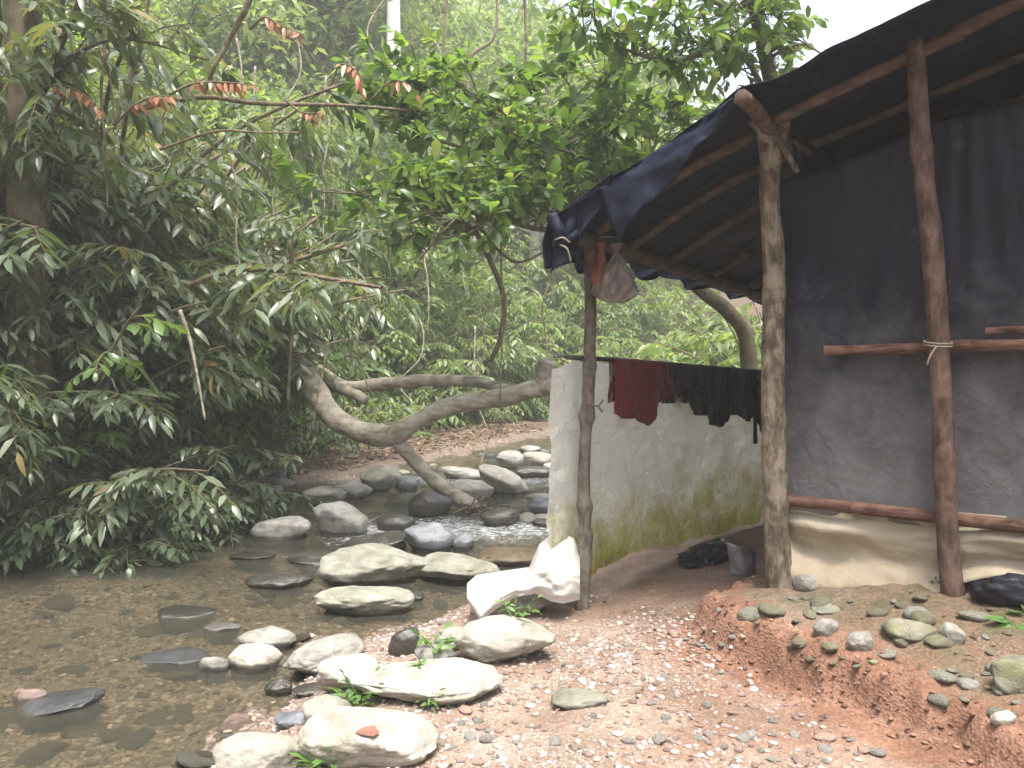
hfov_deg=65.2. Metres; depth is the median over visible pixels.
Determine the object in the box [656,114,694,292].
tree
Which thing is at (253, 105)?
hanging vine
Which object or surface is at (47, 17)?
tree
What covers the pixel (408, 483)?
stone
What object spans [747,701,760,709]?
stone
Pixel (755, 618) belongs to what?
stone
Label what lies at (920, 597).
stone
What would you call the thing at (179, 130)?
shrub
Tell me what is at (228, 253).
shrub
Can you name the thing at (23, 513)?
bush
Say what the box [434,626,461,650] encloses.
boulder
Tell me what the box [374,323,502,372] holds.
bush
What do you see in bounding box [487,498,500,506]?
boulder
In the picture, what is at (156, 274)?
shrub
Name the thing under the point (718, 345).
bush
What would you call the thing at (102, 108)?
hanging vine
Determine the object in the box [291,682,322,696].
boulder
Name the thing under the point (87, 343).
shrub
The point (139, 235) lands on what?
shrub
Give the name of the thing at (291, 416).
shrub
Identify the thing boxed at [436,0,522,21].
tree
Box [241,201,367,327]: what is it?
shrub
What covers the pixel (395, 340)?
bush
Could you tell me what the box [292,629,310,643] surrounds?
stone
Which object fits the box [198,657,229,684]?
boulder
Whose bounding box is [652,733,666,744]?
stone
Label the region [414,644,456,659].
boulder
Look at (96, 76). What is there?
tree
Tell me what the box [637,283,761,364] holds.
bush
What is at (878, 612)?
stone
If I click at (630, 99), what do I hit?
tree
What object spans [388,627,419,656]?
boulder
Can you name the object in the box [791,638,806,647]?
stone
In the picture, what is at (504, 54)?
tree
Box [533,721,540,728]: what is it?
stone
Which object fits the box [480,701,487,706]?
stone
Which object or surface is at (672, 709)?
stone
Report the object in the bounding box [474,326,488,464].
hanging vine
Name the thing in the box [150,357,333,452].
shrub
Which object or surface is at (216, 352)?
shrub
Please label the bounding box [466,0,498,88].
hanging vine
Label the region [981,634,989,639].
stone
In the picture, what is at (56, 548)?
bush
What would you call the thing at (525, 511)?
boulder
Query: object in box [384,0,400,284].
tree
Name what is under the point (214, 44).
tree
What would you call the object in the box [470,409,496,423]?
bush
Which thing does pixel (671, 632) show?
stone
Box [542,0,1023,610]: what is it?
hut
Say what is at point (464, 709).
stone
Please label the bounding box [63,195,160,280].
shrub
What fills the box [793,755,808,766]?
stone
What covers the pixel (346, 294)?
shrub
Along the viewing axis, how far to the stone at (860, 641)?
3.63 m
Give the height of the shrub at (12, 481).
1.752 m
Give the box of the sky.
[477,0,928,130]
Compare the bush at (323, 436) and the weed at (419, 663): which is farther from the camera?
the bush at (323, 436)
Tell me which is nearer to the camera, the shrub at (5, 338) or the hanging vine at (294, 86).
the shrub at (5, 338)
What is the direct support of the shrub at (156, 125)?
on the ground at (630, 581)
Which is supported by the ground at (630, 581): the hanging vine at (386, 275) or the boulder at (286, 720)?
the boulder at (286, 720)
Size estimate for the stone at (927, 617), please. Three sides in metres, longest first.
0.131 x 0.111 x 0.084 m
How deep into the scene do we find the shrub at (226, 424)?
11.01 m
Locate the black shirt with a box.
[753,369,761,432]
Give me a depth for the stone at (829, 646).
3.70 m
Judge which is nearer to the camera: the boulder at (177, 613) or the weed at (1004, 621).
the weed at (1004, 621)
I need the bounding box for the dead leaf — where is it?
[356,725,379,735]
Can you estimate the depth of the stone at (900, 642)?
3.62 m
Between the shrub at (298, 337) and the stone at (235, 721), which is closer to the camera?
the stone at (235, 721)
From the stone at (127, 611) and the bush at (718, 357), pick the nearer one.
the stone at (127, 611)
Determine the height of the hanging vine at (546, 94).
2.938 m
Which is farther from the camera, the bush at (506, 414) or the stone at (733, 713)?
the bush at (506, 414)
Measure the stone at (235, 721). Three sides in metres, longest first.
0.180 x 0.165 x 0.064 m
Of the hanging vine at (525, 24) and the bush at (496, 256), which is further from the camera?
the bush at (496, 256)
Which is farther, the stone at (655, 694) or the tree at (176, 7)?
the tree at (176, 7)
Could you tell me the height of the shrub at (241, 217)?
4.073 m
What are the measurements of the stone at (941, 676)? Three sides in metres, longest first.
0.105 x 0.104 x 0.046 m
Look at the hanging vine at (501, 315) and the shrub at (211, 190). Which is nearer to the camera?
the hanging vine at (501, 315)
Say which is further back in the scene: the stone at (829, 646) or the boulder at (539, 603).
the boulder at (539, 603)
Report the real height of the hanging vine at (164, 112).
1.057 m
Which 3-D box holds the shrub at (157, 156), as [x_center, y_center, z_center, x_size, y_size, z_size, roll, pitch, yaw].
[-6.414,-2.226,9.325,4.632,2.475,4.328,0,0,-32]
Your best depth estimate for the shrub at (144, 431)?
9.24 m
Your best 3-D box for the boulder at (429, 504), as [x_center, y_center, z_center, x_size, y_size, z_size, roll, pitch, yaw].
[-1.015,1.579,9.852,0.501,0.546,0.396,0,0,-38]
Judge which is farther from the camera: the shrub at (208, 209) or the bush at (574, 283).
the bush at (574, 283)
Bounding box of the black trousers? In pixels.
[698,365,755,426]
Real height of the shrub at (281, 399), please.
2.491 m
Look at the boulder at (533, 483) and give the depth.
12.05 m
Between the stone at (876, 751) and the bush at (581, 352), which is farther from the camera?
the bush at (581, 352)
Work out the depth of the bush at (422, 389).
19.37 m
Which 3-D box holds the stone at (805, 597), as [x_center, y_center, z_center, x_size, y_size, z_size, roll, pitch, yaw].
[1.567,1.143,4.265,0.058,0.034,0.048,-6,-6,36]
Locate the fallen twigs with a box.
[224,414,535,484]
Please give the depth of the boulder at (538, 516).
9.55 m
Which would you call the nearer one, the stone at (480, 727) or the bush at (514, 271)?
the stone at (480, 727)
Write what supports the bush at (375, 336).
on the ground at (630, 581)
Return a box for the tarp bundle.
[969,573,1023,608]
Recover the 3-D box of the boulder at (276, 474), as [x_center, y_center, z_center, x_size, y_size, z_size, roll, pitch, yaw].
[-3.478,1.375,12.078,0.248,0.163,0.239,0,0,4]
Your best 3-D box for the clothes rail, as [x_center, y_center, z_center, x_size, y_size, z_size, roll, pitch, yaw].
[1.399,-0.146,6.439,0.120,0.105,3.180,0,0,39]
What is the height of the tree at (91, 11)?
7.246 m
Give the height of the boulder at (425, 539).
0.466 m
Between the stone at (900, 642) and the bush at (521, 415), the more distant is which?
the bush at (521, 415)
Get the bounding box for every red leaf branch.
[30,84,105,120]
[113,94,175,125]
[168,81,258,98]
[248,16,300,44]
[284,98,323,124]
[330,63,365,100]
[371,80,421,110]
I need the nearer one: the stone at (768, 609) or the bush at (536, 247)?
the stone at (768, 609)
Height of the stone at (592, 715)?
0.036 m
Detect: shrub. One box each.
[0,0,158,252]
[0,0,188,290]
[0,0,410,383]
[0,110,182,303]
[0,128,347,410]
[0,147,174,322]
[0,172,261,381]
[0,189,268,340]
[0,191,87,282]
[0,191,226,293]
[0,205,138,388]
[0,270,290,411]
[0,274,144,356]
[0,288,280,470]
[0,329,218,479]
[0,385,45,463]
[0,389,241,546]
[0,399,234,544]
[1,122,170,204]
[1,160,190,302]
[1,303,269,412]
[1,345,271,467]
[2,69,235,161]
[4,241,334,446]
[6,314,172,447]
[25,0,484,325]
[26,303,275,491]
[27,242,332,318]
[46,189,165,250]
[47,176,158,284]
[50,150,150,287]
[50,156,343,371]
[50,261,148,357]
[51,253,221,320]
[51,300,155,381]
[52,347,261,428]
[55,261,214,402]
[56,228,181,259]
[57,272,218,361]
[60,55,349,313]
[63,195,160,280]
[71,313,233,442]
[74,98,185,173]
[74,109,127,157]
[76,146,265,268]
[77,215,161,271]
[79,346,344,479]
[84,189,217,239]
[88,352,398,488]
[98,163,189,211]
[108,299,161,337]
[114,336,213,380]
[128,293,287,408]
[129,69,292,186]
[133,235,254,295]
[136,240,333,385]
[138,157,387,418]
[138,174,322,262]
[147,144,324,343]
[148,157,282,268]
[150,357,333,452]
[154,244,183,259]
[160,263,306,427]
[160,402,276,448]
[165,401,317,475]
[170,240,352,416]
[170,406,300,452]
[173,134,422,348]
[178,431,265,472]
[179,423,238,462]
[182,230,427,456]
[188,235,237,314]
[188,414,302,488]
[197,391,341,468]
[200,233,354,328]
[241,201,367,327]
[243,350,368,470]
[248,217,404,357]
[260,400,326,449]
[260,414,303,461]
[272,403,366,454]
[282,409,410,456]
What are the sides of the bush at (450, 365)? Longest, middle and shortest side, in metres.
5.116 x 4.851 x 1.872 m
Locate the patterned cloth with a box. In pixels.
[661,362,718,415]
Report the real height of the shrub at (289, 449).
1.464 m
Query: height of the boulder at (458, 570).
0.293 m
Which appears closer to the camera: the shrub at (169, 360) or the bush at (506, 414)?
the shrub at (169, 360)
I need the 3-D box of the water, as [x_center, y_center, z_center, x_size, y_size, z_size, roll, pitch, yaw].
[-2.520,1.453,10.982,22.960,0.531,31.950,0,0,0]
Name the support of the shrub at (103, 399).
on the ground at (630, 581)
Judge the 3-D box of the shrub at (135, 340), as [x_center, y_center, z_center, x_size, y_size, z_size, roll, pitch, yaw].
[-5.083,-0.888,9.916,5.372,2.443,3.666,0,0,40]
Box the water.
[0,436,550,767]
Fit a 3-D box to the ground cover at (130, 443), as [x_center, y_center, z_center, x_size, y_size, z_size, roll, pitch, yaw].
[-6.913,-2.238,15.009,10.984,7.330,23.775,0,0,30]
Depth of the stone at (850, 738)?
3.26 m
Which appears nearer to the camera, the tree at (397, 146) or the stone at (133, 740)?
the stone at (133, 740)
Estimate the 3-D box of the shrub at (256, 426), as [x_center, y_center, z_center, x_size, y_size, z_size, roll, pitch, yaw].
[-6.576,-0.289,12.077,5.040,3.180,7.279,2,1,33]
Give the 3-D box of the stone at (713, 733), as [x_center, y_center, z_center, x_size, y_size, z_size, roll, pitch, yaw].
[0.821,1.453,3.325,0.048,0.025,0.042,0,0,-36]
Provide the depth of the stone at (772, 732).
3.32 m
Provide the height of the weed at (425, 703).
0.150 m
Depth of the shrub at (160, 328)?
7.55 m
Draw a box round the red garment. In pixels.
[608,357,672,425]
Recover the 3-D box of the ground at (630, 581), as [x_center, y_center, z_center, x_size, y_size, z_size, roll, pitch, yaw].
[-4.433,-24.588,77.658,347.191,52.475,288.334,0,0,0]
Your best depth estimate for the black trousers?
6.88 m
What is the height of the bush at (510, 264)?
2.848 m
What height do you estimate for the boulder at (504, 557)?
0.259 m
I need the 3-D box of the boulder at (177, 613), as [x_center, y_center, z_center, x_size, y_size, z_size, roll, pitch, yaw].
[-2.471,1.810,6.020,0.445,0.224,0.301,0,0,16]
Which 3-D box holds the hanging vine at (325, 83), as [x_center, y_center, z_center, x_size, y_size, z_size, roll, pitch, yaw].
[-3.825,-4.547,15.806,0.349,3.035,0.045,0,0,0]
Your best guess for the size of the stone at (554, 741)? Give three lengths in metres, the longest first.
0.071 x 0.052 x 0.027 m
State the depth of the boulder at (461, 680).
3.85 m
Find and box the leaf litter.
[143,413,545,493]
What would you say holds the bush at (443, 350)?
on the ground at (630, 581)
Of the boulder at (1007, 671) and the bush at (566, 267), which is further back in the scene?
the bush at (566, 267)
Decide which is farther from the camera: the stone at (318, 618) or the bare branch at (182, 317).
the bare branch at (182, 317)
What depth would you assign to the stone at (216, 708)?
4.48 m
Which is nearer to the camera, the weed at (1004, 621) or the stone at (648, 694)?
the weed at (1004, 621)
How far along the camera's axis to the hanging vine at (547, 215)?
8.62 m
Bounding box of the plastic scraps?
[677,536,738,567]
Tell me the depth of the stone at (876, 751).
3.15 m
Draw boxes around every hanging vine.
[96,0,115,129]
[100,13,108,209]
[114,81,122,151]
[160,106,178,198]
[228,153,242,317]
[236,38,242,166]
[250,66,259,185]
[267,98,286,217]
[283,40,301,173]
[286,239,295,401]
[310,77,326,230]
[312,125,315,201]
[312,330,330,429]
[322,100,329,237]
[329,157,333,298]
[356,223,363,380]
[357,289,371,394]
[366,0,384,147]
[376,221,389,325]
[400,308,423,409]
[424,228,439,332]
[440,208,506,362]
[442,0,447,86]
[462,249,466,296]
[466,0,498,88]
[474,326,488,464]
[479,318,504,436]
[499,242,502,399]
[523,0,527,97]
[540,88,552,247]
[541,283,548,358]
[545,53,554,122]
[547,180,556,288]
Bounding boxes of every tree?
[1,0,141,83]
[1,1,80,47]
[2,0,94,97]
[3,0,239,562]
[3,27,265,242]
[43,13,197,88]
[59,0,111,33]
[81,0,201,85]
[91,29,307,255]
[118,0,336,54]
[134,0,278,100]
[146,0,191,29]
[161,0,302,93]
[161,62,418,297]
[164,0,401,153]
[195,88,304,256]
[204,0,454,187]
[243,69,351,215]
[252,2,440,97]
[252,319,555,525]
[269,169,435,352]
[270,21,761,453]
[295,94,438,267]
[298,0,460,181]
[301,0,468,179]
[314,94,527,324]
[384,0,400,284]
[431,110,454,139]
[432,0,548,162]
[433,0,643,275]
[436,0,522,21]
[441,0,580,161]
[443,22,651,293]
[450,0,592,102]
[518,64,665,179]
[541,129,682,298]
[543,0,829,102]
[576,34,674,128]
[584,31,723,143]
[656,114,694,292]
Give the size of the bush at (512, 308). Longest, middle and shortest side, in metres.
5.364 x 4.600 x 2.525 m
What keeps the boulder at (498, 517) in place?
on the ground at (630, 581)
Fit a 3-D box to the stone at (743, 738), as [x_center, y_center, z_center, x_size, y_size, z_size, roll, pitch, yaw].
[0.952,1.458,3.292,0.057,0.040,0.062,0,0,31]
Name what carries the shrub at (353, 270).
on the ground at (630, 581)
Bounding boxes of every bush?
[0,444,210,496]
[0,445,130,526]
[0,447,113,562]
[0,447,152,564]
[0,471,223,572]
[0,482,215,599]
[0,486,255,579]
[0,518,23,563]
[2,467,227,573]
[12,506,231,579]
[41,497,214,579]
[52,470,239,553]
[56,447,218,530]
[65,438,288,546]
[91,518,239,562]
[97,465,205,560]
[114,443,273,538]
[136,453,323,558]
[157,494,268,557]
[234,423,318,468]
[259,425,353,457]
[274,399,413,444]
[279,378,367,453]
[286,421,333,454]
[311,295,418,363]
[311,313,470,388]
[321,291,451,357]
[321,330,532,436]
[323,404,371,439]
[331,314,436,407]
[333,323,416,378]
[337,251,416,304]
[338,400,399,421]
[339,359,485,409]
[342,398,415,441]
[349,409,435,439]
[351,276,451,338]
[353,373,495,435]
[368,388,408,406]
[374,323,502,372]
[376,337,546,389]
[378,389,441,406]
[380,263,507,326]
[384,259,535,295]
[385,335,507,373]
[385,361,524,420]
[389,260,493,331]
[390,272,567,374]
[399,279,460,325]
[411,317,525,358]
[412,309,556,381]
[413,233,534,291]
[418,271,492,328]
[419,231,578,286]
[420,291,548,371]
[422,302,495,340]
[423,304,536,350]
[424,370,489,421]
[428,316,499,371]
[429,265,526,309]
[436,213,540,270]
[438,257,549,331]
[439,410,485,427]
[444,231,575,294]
[445,251,583,331]
[445,287,528,345]
[446,334,570,383]
[448,287,579,359]
[449,313,571,375]
[454,247,512,264]
[455,296,564,337]
[469,261,583,292]
[470,367,549,412]
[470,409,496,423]
[478,354,641,417]
[479,406,516,422]
[489,299,549,341]
[489,381,523,421]
[499,290,636,319]
[501,410,517,423]
[506,325,626,377]
[507,371,549,406]
[510,406,548,420]
[511,265,575,279]
[518,263,573,297]
[522,309,637,351]
[522,400,544,419]
[527,274,669,351]
[530,291,602,332]
[530,296,584,314]
[538,278,650,335]
[538,285,582,309]
[538,287,636,362]
[544,289,690,331]
[544,297,570,308]
[547,302,676,341]
[553,324,644,362]
[556,287,681,355]
[557,287,641,316]
[562,339,670,364]
[572,290,713,332]
[572,322,666,358]
[578,306,707,342]
[580,309,694,332]
[599,282,683,340]
[605,311,707,334]
[609,343,658,358]
[612,314,709,357]
[619,300,710,361]
[626,339,708,364]
[631,320,760,366]
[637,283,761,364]
[642,290,761,364]
[645,335,761,362]
[651,332,684,360]
[652,318,760,368]
[664,327,739,364]
[669,349,760,368]
[688,330,735,364]
[699,304,761,351]
[716,312,761,366]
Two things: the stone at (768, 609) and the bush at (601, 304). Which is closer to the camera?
the stone at (768, 609)
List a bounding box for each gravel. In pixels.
[0,571,443,767]
[211,575,867,767]
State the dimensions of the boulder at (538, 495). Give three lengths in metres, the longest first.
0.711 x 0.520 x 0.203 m
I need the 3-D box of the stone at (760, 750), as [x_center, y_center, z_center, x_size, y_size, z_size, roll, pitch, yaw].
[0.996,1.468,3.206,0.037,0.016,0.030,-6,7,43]
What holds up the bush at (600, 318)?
on the ground at (630, 581)
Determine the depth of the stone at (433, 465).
14.06 m
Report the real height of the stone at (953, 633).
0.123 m
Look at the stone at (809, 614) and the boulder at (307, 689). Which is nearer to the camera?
the stone at (809, 614)
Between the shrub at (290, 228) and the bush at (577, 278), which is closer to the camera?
the shrub at (290, 228)
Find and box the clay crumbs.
[676,575,1022,767]
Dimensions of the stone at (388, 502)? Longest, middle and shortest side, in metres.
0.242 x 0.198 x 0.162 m
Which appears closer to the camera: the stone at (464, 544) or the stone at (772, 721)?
the stone at (772, 721)
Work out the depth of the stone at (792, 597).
4.28 m
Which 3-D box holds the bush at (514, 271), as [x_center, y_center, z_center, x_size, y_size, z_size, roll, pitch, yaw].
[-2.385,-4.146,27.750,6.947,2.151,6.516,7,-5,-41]
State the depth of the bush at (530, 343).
22.67 m
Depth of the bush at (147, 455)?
8.71 m
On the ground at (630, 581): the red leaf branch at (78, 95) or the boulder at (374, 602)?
the boulder at (374, 602)
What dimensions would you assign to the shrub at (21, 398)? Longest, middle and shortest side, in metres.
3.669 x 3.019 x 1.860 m
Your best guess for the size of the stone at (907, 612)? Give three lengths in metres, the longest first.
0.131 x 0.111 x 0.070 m
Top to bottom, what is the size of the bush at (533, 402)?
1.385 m
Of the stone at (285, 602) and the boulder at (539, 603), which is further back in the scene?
the stone at (285, 602)
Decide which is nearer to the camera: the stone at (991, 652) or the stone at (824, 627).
the stone at (991, 652)
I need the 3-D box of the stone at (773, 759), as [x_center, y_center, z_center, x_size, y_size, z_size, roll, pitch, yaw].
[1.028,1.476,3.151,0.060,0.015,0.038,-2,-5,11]
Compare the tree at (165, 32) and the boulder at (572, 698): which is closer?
the boulder at (572, 698)
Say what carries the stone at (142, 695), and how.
on the ground at (630, 581)
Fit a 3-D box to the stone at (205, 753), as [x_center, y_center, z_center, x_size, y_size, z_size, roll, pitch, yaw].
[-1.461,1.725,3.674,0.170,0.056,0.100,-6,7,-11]
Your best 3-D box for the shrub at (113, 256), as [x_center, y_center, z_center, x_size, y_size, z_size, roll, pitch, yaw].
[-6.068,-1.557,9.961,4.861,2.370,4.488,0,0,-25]
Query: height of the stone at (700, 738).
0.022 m
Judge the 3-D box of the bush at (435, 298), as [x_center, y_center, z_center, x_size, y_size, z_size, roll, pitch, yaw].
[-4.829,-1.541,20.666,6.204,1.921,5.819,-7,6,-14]
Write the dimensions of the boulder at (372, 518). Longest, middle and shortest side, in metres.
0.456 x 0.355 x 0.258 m
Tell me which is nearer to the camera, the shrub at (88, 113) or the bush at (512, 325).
the shrub at (88, 113)
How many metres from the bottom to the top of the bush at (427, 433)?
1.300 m
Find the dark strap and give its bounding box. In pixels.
[753,369,757,443]
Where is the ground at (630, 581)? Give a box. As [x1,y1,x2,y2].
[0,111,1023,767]
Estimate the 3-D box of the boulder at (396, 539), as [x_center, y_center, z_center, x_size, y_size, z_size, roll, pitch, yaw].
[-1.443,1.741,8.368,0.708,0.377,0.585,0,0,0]
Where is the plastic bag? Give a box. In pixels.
[591,236,638,302]
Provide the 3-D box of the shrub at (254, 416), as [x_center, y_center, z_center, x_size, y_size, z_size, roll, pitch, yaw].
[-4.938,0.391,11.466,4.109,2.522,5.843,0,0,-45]
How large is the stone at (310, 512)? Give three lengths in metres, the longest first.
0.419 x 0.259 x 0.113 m
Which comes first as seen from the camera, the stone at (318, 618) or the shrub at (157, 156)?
the stone at (318, 618)
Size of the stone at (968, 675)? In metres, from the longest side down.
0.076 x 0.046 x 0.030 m
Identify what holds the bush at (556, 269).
on the ground at (630, 581)
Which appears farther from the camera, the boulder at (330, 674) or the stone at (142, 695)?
the stone at (142, 695)
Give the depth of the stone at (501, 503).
10.70 m
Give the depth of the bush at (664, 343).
23.85 m
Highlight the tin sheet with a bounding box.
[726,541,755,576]
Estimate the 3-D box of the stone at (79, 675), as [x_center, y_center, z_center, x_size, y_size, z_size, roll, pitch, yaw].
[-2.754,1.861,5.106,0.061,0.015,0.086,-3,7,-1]
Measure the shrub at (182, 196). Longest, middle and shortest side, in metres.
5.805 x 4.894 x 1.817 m
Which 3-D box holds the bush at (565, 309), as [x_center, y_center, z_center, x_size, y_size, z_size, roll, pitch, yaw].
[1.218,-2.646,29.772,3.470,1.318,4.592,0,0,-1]
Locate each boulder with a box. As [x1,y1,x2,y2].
[10,664,37,675]
[12,687,46,716]
[17,688,105,732]
[61,721,112,737]
[133,704,195,725]
[140,646,210,671]
[157,605,216,634]
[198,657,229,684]
[203,622,241,643]
[212,731,302,767]
[228,643,282,680]
[229,550,275,569]
[237,625,296,651]
[245,572,314,598]
[250,516,310,550]
[265,506,276,516]
[272,470,290,478]
[274,710,305,728]
[283,633,364,673]
[287,551,332,579]
[288,497,301,503]
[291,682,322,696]
[298,705,440,767]
[301,485,346,507]
[302,694,351,720]
[313,501,368,551]
[314,586,415,619]
[316,543,427,587]
[316,653,378,692]
[333,481,372,503]
[337,657,502,704]
[339,530,406,550]
[359,464,401,493]
[365,511,383,527]
[367,526,377,534]
[376,514,415,532]
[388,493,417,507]
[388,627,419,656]
[401,473,418,476]
[402,476,427,486]
[404,522,454,556]
[408,490,451,524]
[410,590,423,606]
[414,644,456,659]
[418,552,499,586]
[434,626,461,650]
[435,466,458,472]
[443,467,480,482]
[444,516,453,524]
[451,479,493,511]
[454,614,555,663]
[472,540,488,553]
[477,547,536,570]
[478,464,528,499]
[481,507,519,534]
[485,459,498,465]
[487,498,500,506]
[489,594,551,616]
[492,492,514,501]
[515,466,549,483]
[517,512,536,529]
[519,509,536,514]
[522,452,550,466]
[524,480,546,492]
[526,493,548,501]
[530,498,548,513]
[535,514,546,518]
[540,449,550,453]
[551,688,607,709]
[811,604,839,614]
[881,618,938,641]
[989,654,1023,694]
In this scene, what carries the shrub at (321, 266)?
on the ground at (630, 581)
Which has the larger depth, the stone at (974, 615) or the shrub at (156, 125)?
the shrub at (156, 125)
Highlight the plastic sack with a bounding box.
[467,536,579,618]
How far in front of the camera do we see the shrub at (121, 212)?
8.41 m
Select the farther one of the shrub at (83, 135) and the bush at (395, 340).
the bush at (395, 340)
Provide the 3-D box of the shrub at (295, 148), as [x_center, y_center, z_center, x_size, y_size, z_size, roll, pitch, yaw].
[-5.053,-1.391,10.932,5.375,4.405,6.875,0,0,-32]
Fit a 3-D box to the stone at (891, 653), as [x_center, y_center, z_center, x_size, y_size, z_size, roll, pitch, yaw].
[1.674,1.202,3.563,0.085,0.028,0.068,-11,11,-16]
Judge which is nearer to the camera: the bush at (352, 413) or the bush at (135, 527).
the bush at (135, 527)
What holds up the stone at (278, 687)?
on the ground at (630, 581)
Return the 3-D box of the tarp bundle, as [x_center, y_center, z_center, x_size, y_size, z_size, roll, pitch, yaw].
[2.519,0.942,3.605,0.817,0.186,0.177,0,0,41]
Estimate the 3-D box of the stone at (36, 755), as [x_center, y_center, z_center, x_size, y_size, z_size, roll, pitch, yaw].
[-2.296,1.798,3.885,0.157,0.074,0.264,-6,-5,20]
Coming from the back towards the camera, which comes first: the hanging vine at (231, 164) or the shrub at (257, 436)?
the shrub at (257, 436)
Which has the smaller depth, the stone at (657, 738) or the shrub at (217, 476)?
the stone at (657, 738)
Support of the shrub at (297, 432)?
on the ground at (630, 581)
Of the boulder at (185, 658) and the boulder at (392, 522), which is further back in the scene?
the boulder at (392, 522)
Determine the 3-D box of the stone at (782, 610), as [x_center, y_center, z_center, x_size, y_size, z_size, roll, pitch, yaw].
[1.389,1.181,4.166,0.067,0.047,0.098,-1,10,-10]
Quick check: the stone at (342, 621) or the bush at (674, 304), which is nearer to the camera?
the stone at (342, 621)
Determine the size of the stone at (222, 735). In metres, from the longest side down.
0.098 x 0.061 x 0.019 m
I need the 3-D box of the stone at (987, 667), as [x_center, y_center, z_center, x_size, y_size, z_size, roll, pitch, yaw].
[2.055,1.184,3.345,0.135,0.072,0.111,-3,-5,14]
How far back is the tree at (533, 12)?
32.81 m
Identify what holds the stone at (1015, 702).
on the ground at (630, 581)
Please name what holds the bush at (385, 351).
on the ground at (630, 581)
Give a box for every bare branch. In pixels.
[129,94,419,114]
[159,129,299,150]
[177,309,205,419]
[205,0,251,94]
[475,221,542,262]
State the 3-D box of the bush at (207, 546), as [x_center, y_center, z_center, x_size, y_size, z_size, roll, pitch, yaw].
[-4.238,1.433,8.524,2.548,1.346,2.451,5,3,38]
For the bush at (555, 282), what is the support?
on the ground at (630, 581)
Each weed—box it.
[289,746,346,767]
[327,665,385,706]
[398,685,450,712]
[408,654,426,669]
[411,622,455,653]
[493,590,542,617]
[985,604,1023,629]
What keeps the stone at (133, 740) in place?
on the ground at (630, 581)
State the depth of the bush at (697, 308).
29.59 m
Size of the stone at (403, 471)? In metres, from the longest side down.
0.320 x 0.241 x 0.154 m
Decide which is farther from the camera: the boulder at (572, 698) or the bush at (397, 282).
the bush at (397, 282)
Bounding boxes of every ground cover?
[64,282,471,481]
[336,156,760,420]
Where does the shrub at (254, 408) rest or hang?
on the ground at (630, 581)
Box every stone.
[0,706,19,734]
[15,741,67,765]
[35,611,53,615]
[42,643,63,648]
[44,594,75,611]
[56,665,90,674]
[71,631,86,638]
[75,672,85,677]
[101,726,131,740]
[115,727,155,750]
[119,609,135,614]
[129,655,141,660]
[135,623,171,637]
[136,692,148,697]
[154,669,199,679]
[166,594,177,599]
[174,750,212,767]
[176,750,214,767]
[185,628,207,638]
[209,705,225,711]
[213,733,233,738]
[217,712,253,731]
[235,679,259,688]
[244,595,260,600]
[264,678,292,696]
[270,478,295,488]
[271,595,300,609]
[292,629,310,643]
[294,670,304,674]
[300,509,315,517]
[301,595,313,603]
[309,615,325,620]
[333,616,348,626]
[384,499,395,507]
[395,476,419,492]
[398,470,410,473]
[428,463,438,470]
[433,599,447,609]
[438,620,447,624]
[453,534,474,554]
[456,720,464,724]
[459,705,472,713]
[464,731,475,740]
[472,759,483,765]
[473,718,482,723]
[475,724,488,730]
[479,734,494,742]
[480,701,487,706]
[484,453,497,458]
[484,728,494,732]
[496,450,523,473]
[496,502,509,507]
[519,445,540,453]
[531,518,548,533]
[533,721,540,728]
[543,672,550,677]
[546,667,552,672]
[549,736,560,746]
[582,721,589,727]
[589,712,596,718]
[621,737,635,744]
[644,692,652,697]
[646,701,656,705]
[652,692,661,696]
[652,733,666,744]
[653,625,661,629]
[660,673,668,679]
[661,714,671,719]
[666,706,679,712]
[668,630,677,635]
[697,736,703,741]
[702,700,711,708]
[703,730,715,735]
[706,733,713,739]
[714,655,721,661]
[720,743,728,749]
[727,711,740,714]
[736,733,750,743]
[737,607,761,620]
[737,616,757,622]
[737,692,745,696]
[745,729,758,740]
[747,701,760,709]
[757,747,764,752]
[759,603,781,615]
[765,756,780,761]
[768,719,777,723]
[768,730,775,736]
[778,606,785,616]
[787,596,798,599]
[789,730,799,738]
[791,618,799,623]
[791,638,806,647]
[793,574,818,591]
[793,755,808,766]
[800,595,810,600]
[803,609,816,618]
[805,656,814,662]
[810,594,830,606]
[812,618,838,636]
[813,732,836,741]
[817,744,833,753]
[821,641,838,651]
[821,758,829,763]
[846,631,873,651]
[846,737,855,740]
[852,663,861,667]
[858,746,868,752]
[866,607,888,616]
[866,659,877,665]
[868,747,886,756]
[877,648,896,658]
[893,638,908,647]
[894,602,904,608]
[902,606,928,618]
[909,610,935,625]
[912,594,927,601]
[924,633,954,647]
[927,668,956,683]
[927,693,948,707]
[938,622,965,644]
[946,667,957,672]
[954,677,979,689]
[956,610,990,621]
[958,696,969,702]
[959,672,974,678]
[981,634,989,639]
[981,671,991,675]
[985,649,997,655]
[985,658,997,672]
[987,707,1003,716]
[989,710,1016,725]
[992,685,1005,695]
[1002,631,1012,635]
[1010,700,1021,704]
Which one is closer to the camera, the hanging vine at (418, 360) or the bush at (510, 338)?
the hanging vine at (418, 360)
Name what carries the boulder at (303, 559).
on the ground at (630, 581)
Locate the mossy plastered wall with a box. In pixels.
[546,360,762,573]
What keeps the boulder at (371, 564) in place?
on the ground at (630, 581)
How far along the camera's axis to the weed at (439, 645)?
4.27 m
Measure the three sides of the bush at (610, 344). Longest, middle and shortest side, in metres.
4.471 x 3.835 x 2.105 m
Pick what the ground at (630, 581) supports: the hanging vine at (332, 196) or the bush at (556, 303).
the bush at (556, 303)
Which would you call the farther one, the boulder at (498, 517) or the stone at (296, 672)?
the boulder at (498, 517)
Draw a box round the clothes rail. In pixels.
[565,355,756,372]
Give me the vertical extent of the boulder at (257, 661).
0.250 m

